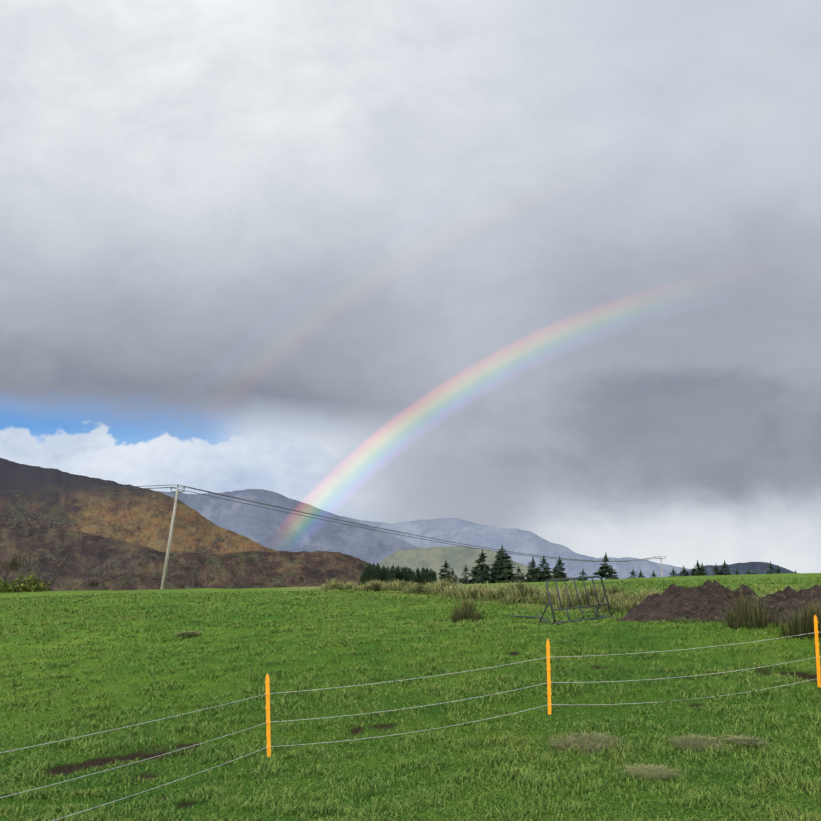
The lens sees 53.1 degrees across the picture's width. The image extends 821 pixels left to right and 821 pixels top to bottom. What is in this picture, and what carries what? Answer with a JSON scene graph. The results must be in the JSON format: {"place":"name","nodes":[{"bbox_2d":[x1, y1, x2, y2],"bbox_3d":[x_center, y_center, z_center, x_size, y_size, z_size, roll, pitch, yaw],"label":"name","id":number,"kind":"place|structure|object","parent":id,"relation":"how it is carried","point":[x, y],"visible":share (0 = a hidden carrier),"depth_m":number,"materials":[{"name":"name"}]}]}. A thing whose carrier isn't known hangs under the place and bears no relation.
{"place":"outdoors","nodes":[
{"label":"outdoors","id":0,"kind":"place"},
{"bbox_2d":[0,522,173,591],"bbox_3d":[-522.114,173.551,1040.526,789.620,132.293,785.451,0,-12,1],"label":"hill","id":1,"kind":"structure","parent":0,"point":[87,554],"depth_m":1016.97,"materials":[{"name":"brown soil"}]},
{"bbox_2d":[0,458,276,554],"bbox_3d":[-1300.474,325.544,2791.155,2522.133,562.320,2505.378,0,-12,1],"label":"mountain","id":2,"kind":"structure","parent":0,"point":[142,517],"depth_m":2625.69,"materials":[{"name":"brown plant"}]},
{"bbox_2d":[0,552,305,590],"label":"bushes","id":3,"kind":"object","parent":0,"point":[16,559],"depth_m":80.32,"materials":[{"name":"brown plant"}]},
{"bbox_2d":[74,551,376,590],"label":"hill","id":4,"kind":"structure","parent":0,"point":[314,568],"depth_m":536.02,"materials":[{"name":"brown soil"}]},
{"bbox_2d":[160,489,417,564],"bbox_3d":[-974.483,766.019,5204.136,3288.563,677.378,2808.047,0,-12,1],"label":"mountain","id":5,"kind":"structure","parent":0,"point":[275,529],"depth_m":5173.93,"materials":[{"name":"grey stone"}]},
{"bbox_2d":[0,0,820,572],"bbox_3d":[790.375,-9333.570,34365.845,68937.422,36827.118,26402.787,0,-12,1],"label":"sky","id":6,"kind":"structure","parent":0,"point":[548,270],"depth_m":42140.61,"materials":[{"name":"grey"}]},
{"bbox_2d":[0,573,820,820],"bbox_3d":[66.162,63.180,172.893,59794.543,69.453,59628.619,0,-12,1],"label":"ground","id":7,"kind":"structure","parent":0,"point":[66,770],"depth_m":12.42,"materials":[{"name":"green plant"}]},
{"bbox_2d":[160,485,184,589],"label":"utility pole","id":8,"kind":"object","parent":7,"relation":"on","point":[177,491],"visible":0.9,"depth_m":70.07,"materials":[{"name":"grey wood"}]},
{"bbox_2d":[0,485,664,561],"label":"power line conductors","id":9,"kind":"object","parent":8,"relation":"attached to","point":[318,518],"visible":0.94,"depth_m":90.67,"materials":[{"name":"grey"}]},
{"bbox_2d":[0,569,446,592],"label":"gorse shrubs","id":10,"kind":"object","parent":7,"relation":"on","point":[33,583],"visible":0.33,"depth_m":63.53,"materials":[{"name":"green plant"}]},
{"bbox_2d":[265,674,270,757],"bbox_3d":[-1.796,3.911,10.364,0.116,1.123,0.046,0,-12,1],"label":"fence post","id":11,"kind":"object","parent":7,"relation":"on","point":[267,708],"visible":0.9,"depth_m":10.37,"materials":[{"name":"orange"}]},
{"bbox_2d":[359,563,436,585],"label":"conifer plantation","id":12,"kind":"object","parent":7,"relation":"on","point":[371,572],"visible":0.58,"depth_m":335.40,"materials":[{"name":"green plant"}]},
{"bbox_2d":[0,632,817,820],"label":"fence wires","id":13,"kind":"object","parent":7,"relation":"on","point":[373,712],"visible":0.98,"depth_m":10.76,"materials":[{"name":"grey metal"}]},
{"bbox_2d":[171,631,772,781],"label":"dead grass","id":14,"kind":"structure","parent":7,"relation":"on","point":[586,741],"depth_m":9.66,"materials":[{"name":"beige plant"}]},
{"bbox_2d":[546,639,551,713],"bbox_3d":[2.001,3.906,11.866,0.070,1.154,0.056,0,-12,1],"label":"fence post","id":15,"kind":"object","parent":7,"relation":"on","point":[548,674],"visible":0.9,"depth_m":11.87,"materials":[{"name":"orange"}]},
{"bbox_2d":[318,578,795,613],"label":"pale tussocks","id":16,"kind":"object","parent":7,"relation":"on","point":[627,601],"visible":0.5,"depth_m":29.59,"materials":[{"name":"green plant"}]},
{"bbox_2d":[510,576,616,624],"bbox_3d":[3.856,5.178,22.650,1.852,1.220,3.558,5,-13,-22],"label":"livestock feeder","id":17,"kind":"object","parent":7,"relation":"on","point":[580,607],"visible":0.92,"depth_m":21.40,"materials":[{"name":"grey metal"}]},
{"bbox_2d":[365,575,820,640],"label":"rush clumps","id":18,"kind":"object","parent":7,"relation":"on","point":[740,614],"visible":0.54,"depth_m":17.91,"materials":[{"name":"green plant"}]},
{"bbox_2d":[437,545,796,583],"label":"conifer trees","id":19,"kind":"object","parent":7,"relation":"on","point":[501,570],"visible":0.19,"depth_m":170.59,"materials":[{"name":"green plant"}]},
{"bbox_2d":[599,557,690,573],"bbox_3d":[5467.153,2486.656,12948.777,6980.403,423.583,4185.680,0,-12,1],"label":"ridge","id":20,"kind":"object","parent":7,"relation":"on","point":[670,568],"depth_m":13849.77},
{"bbox_2d":[656,556,665,576],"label":"utility pole","id":21,"kind":"object","parent":7,"relation":"on","point":[661,564],"visible":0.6,"depth_m":357.71,"materials":[{"name":"grey wood"}]},
{"bbox_2d":[616,579,820,624],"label":"dirt mound","id":22,"kind":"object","parent":7,"relation":"on","point":[673,601],"depth_m":20.11,"materials":[{"name":"brown soil"}]},
{"bbox_2d":[814,615,820,686],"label":"fence post","id":23,"kind":"object","parent":7,"relation":"on","point":[818,667],"visible":0.98,"depth_m":12.56,"materials":[{"name":"orange"}]},
{"bbox_2d":[376,546,577,583],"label":"hill","id":24,"kind":"structure","parent":0,"point":[457,558],"depth_m":861.84,"materials":[{"name":"green plant"}]},
{"bbox_2d":[340,516,671,579],"bbox_3d":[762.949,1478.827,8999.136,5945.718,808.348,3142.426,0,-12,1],"label":"ridge","id":25,"kind":"structure","parent":0,"point":[469,533],"depth_m":9099.58,"materials":[{"name":"grey stone"}]},
{"bbox_2d":[668,562,794,576],"bbox_3d":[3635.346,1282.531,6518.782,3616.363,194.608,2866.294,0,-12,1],"label":"ridge","id":26,"kind":"structure","parent":0,"point":[759,567],"depth_m":6952.63,"materials":[{"name":"grey stone"}]}
]}

